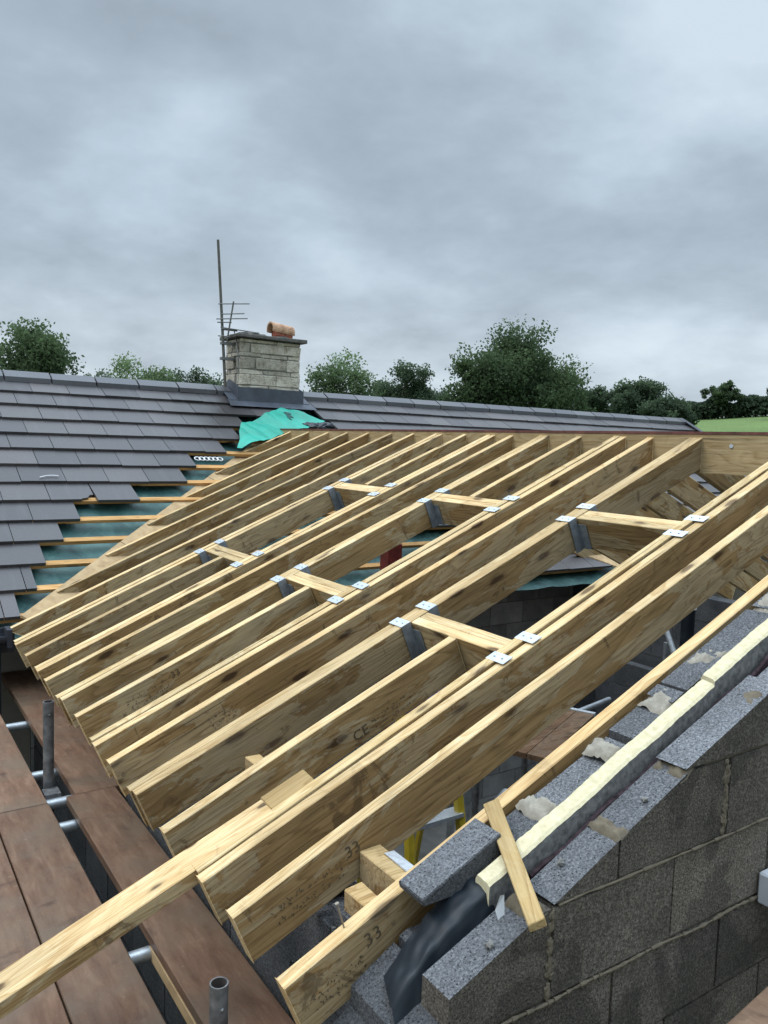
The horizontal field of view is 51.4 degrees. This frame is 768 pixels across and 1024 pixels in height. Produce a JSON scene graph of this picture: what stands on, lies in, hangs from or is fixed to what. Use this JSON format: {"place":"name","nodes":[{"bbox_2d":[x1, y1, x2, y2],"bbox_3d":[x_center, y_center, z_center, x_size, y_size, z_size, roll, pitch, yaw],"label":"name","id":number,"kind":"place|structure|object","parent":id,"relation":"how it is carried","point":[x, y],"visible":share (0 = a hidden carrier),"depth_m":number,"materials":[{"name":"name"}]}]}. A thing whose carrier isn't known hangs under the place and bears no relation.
{"place":"outdoors","nodes":[
{"label":"outdoors","id":0,"kind":"place"},
{"bbox_2d":[0,0,767,417],"label":"sky","id":1,"kind":"structure","parent":0,"point":[385,181],"materials":[{"name":"grey"}]},
{"bbox_2d":[355,797,495,894],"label":"floor","id":2,"kind":"structure","parent":0,"point":[433,837],"depth_m":7.40,"materials":[{"name":"concrete"}]},
{"bbox_2d":[380,544,401,731],"bbox_3d":[0.012,1.662,6.356,0.130,2.840,0.110,-1,6,-34],"label":"steel prop","id":3,"kind":"object","parent":2,"relation":"on","point":[391,556],"visible":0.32,"depth_m":6.20,"materials":[{"name":"red paint"}]},
{"bbox_2d":[356,687,465,883],"bbox_3d":[0.111,2.072,4.150,0.524,2.440,1.075,-1,6,-34],"label":"stepladder","id":4,"kind":"object","parent":2,"relation":"on","point":[412,843],"visible":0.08,"depth_m":3.88,"materials":[{"name":"metal"}]},
{"bbox_2d":[471,708,595,817],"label":"work platform","id":5,"kind":"structure","parent":2,"relation":"on","point":[553,736],"depth_m":5.11,"materials":[{"name":"wood"}]},
{"bbox_2d":[446,630,675,838],"bbox_3d":[1.360,2.114,5.588,3.828,2.181,1.780,-1,6,-34],"label":"scaffold","id":6,"kind":"object","parent":2,"relation":"on","point":[668,645],"visible":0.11,"depth_m":6.34,"materials":[{"name":"silver metal"}]},
{"bbox_2d":[595,661,653,715],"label":"partition wall","id":7,"kind":"structure","parent":2,"relation":"on","point":[621,681],"depth_m":7.57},
{"bbox_2d":[572,584,735,711],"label":"side wall","id":8,"kind":"structure","parent":2,"relation":"on","point":[710,609],"depth_m":7.64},
{"bbox_2d":[679,608,696,647],"bbox_3d":[2.501,1.956,6.751,0.124,2.370,0.124,-1,6,-34],"label":"soil pipe","id":9,"kind":"object","parent":2,"relation":"on","point":[687,627],"visible":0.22,"depth_m":6.62,"materials":[{"name":"plastic"}]},
{"bbox_2d":[577,384,616,412],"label":"tree","id":10,"kind":"object","parent":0,"point":[598,403],"visible":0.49,"depth_m":113.59,"materials":[{"name":"green plant"}]},
{"bbox_2d":[695,416,767,431],"bbox_3d":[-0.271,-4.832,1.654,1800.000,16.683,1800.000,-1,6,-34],"label":"ground","id":11,"kind":"structure","parent":0,"point":[752,424],"depth_m":102.48,"materials":[{"name":"green plant"}]},
{"bbox_2d":[0,317,85,374],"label":"tree","id":12,"kind":"object","parent":11,"relation":"on","point":[40,351],"visible":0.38,"depth_m":43.97,"materials":[{"name":"green plant"}]},
{"bbox_2d":[83,368,110,377],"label":"tree","id":13,"kind":"object","parent":11,"relation":"on","point":[99,373],"visible":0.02,"depth_m":41.23,"materials":[{"name":"green plant"}]},
{"bbox_2d":[103,351,180,382],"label":"tree","id":14,"kind":"object","parent":11,"relation":"on","point":[157,375],"visible":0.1,"depth_m":56.50,"materials":[{"name":"green plant"}]},
{"bbox_2d":[165,365,223,385],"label":"tree","id":15,"kind":"object","parent":11,"relation":"on","point":[195,376],"visible":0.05,"depth_m":59.63,"materials":[{"name":"green plant"}]},
{"bbox_2d":[301,346,385,396],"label":"tree","id":16,"kind":"object","parent":11,"relation":"on","point":[335,381],"visible":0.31,"depth_m":44.80,"materials":[{"name":"green plant"}]},
{"bbox_2d":[369,359,438,400],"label":"tree","id":17,"kind":"object","parent":11,"relation":"on","point":[418,389],"visible":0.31,"depth_m":64.28,"materials":[{"name":"green plant"}]},
{"bbox_2d":[422,388,449,400],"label":"tree","id":18,"kind":"object","parent":11,"relation":"on","point":[436,394],"visible":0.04,"depth_m":119.58,"materials":[{"name":"green plant"}]},
{"bbox_2d":[438,356,495,403],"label":"oak tree","id":19,"kind":"object","parent":11,"relation":"on","point":[467,397],"visible":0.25,"depth_m":54.99,"materials":[{"name":"green plant"}]},
{"bbox_2d":[439,314,600,410],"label":"oak tree","id":20,"kind":"object","parent":11,"relation":"on","point":[521,375],"visible":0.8,"depth_m":54.42,"materials":[{"name":"green plant"}]},
{"bbox_2d":[540,368,596,411],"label":"oak tree","id":21,"kind":"object","parent":11,"relation":"on","point":[582,404],"visible":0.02,"depth_m":57.70,"materials":[{"name":"green plant"}]},
{"bbox_2d":[601,375,669,415],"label":"tree","id":22,"kind":"object","parent":11,"relation":"on","point":[624,398],"visible":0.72,"depth_m":80.18,"materials":[{"name":"green plant"}]},
{"bbox_2d":[636,391,699,425],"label":"field tree","id":23,"kind":"object","parent":11,"relation":"on","point":[661,406],"visible":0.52,"depth_m":74.00,"materials":[{"name":"green plant"}]},
{"bbox_2d":[591,394,767,419],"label":"hedge","id":24,"kind":"object","parent":11,"relation":"on","point":[755,405],"visible":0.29,"depth_m":118.63,"materials":[{"name":"green plant"}]},
{"bbox_2d":[700,380,745,417],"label":"tree","id":25,"kind":"object","parent":11,"relation":"on","point":[724,392],"visible":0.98,"depth_m":117.43,"materials":[{"name":"green plant"}]},
{"bbox_2d":[727,986,767,1023],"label":"scaffold board","id":26,"kind":"object","parent":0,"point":[754,1010],"depth_m":1.92,"materials":[{"name":"brown wood"}]},
{"label":"yard","id":27,"kind":"structure","parent":0,"visible":0},
{"bbox_2d":[6,700,228,1023],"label":"scaffold","id":28,"kind":"object","parent":27,"relation":"on","point":[218,986],"visible":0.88,"depth_m":3.71,"materials":[{"name":"silver metal"}]},
{"bbox_2d":[0,715,47,813],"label":"scaffold board","id":29,"kind":"object","parent":28,"relation":"on","point":[19,788],"visible":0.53,"depth_m":3.78,"materials":[{"name":"brown wood"}]},
{"bbox_2d":[0,838,69,1023],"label":"scaffold board","id":30,"kind":"object","parent":28,"relation":"on","point":[18,938],"depth_m":2.58,"materials":[{"name":"brown wood"}]},
{"bbox_2d":[1,669,121,794],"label":"scaffold board","id":31,"kind":"object","parent":28,"relation":"on","point":[79,767],"visible":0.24,"depth_m":4.32,"materials":[{"name":"brown wood"}]},
{"bbox_2d":[0,804,165,1023],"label":"scaffold board","id":32,"kind":"object","parent":28,"relation":"on","point":[106,985],"visible":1,"depth_m":2.77,"materials":[{"name":"brown wood"}]},
{"bbox_2d":[149,946,196,1023],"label":"timber batten","id":33,"kind":"object","parent":28,"relation":"on","point":[176,997],"visible":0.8,"depth_m":2.47,"materials":[{"name":"beige wood"}]},
{"bbox_2d":[66,787,294,1023],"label":"scaffold board","id":34,"kind":"object","parent":28,"relation":"on","point":[194,947],"visible":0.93,"depth_m":2.68,"materials":[{"name":"brown wood"}]},
{"label":"scaffold board","id":35,"kind":"object","parent":28,"relation":"on","visible":0},
{"bbox_2d":[0,800,275,1019],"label":"plank","id":36,"kind":"object","parent":35,"relation":"on","point":[40,968],"visible":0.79,"depth_m":2.20,"materials":[{"name":"brown wood"}]},
{"bbox_2d":[34,726,356,1023],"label":"side wall","id":37,"kind":"structure","parent":27,"relation":"on","point":[284,954],"depth_m":3.25,"materials":[{"name":"grey concrete"}]},
{"bbox_2d":[10,428,767,1023],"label":"roof frame","id":38,"kind":"object","parent":37,"relation":"on","point":[178,656],"visible":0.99,"depth_m":3.43,"materials":[{"name":"brown wood"}]},
{"bbox_2d":[335,902,344,927],"bbox_3d":[-0.105,0.966,1.911,0.027,0.067,0.010,1,5,-10],"label":"screw","id":39,"kind":"object","parent":38,"relation":"attached to","point":[336,903],"visible":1,"depth_m":1.91,"materials":[{"name":"metal"}]},
{"bbox_2d":[0,321,767,808],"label":"house","id":40,"kind":"structure","parent":27,"relation":"on","point":[116,455],"depth_m":7.72,"materials":[{"name":"tile"}]},
{"bbox_2d":[194,457,222,460],"bbox_3d":[-1.678,-0.509,7.651,0.292,0.039,0.062,-1,6,-34],"label":"plastic strip","id":41,"kind":"object","parent":40,"relation":"on","point":[217,458],"visible":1,"depth_m":7.64,"materials":[{"name":"white plastic"}]},
{"bbox_2d":[216,239,249,386],"bbox_3d":[-1.689,-2.198,8.892,0.382,1.602,0.196,-1,6,-34],"label":"tv aerial","id":42,"kind":"object","parent":40,"relation":"attached to","point":[223,358],"visible":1,"depth_m":8.89,"materials":[{"name":"grey metal"}]},
{"bbox_2d":[237,407,323,447],"bbox_3d":[-1.171,-0.909,8.539,0.435,0.460,1.468,4,5,26],"label":"membrane sheet","id":43,"kind":"object","parent":40,"relation":"on","point":[266,425],"visible":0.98,"depth_m":8.60,"materials":[{"name":"teal plastic"}]},
{"bbox_2d":[302,422,333,430],"bbox_3d":[-0.712,-0.936,8.913,0.194,0.144,0.415,6,7,41],"label":"rag","id":44,"kind":"object","parent":43,"relation":"on","point":[318,425],"visible":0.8,"depth_m":8.82,"materials":[{"name":"grey fabric"}]},
{"bbox_2d":[334,592,767,1023],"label":"gable wall","id":45,"kind":"structure","parent":27,"relation":"on","point":[640,834],"depth_m":2.07,"materials":[{"name":"concrete"}]},
{"bbox_2d":[399,818,500,905],"bbox_3d":[0.163,0.857,1.964,0.239,0.120,0.100,-1,6,-34],"label":"concrete block","id":46,"kind":"object","parent":45,"relation":"on","point":[450,867],"depth_m":1.95,"materials":[{"name":"grey concrete"}]},
{"bbox_2d":[483,798,546,931],"bbox_3d":[0.308,0.833,1.919,0.044,0.025,0.425,-18,17,-1],"label":"timber offcut","id":47,"kind":"object","parent":45,"relation":"on","point":[531,909],"visible":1,"depth_m":1.87,"materials":[{"name":"brown wood"}]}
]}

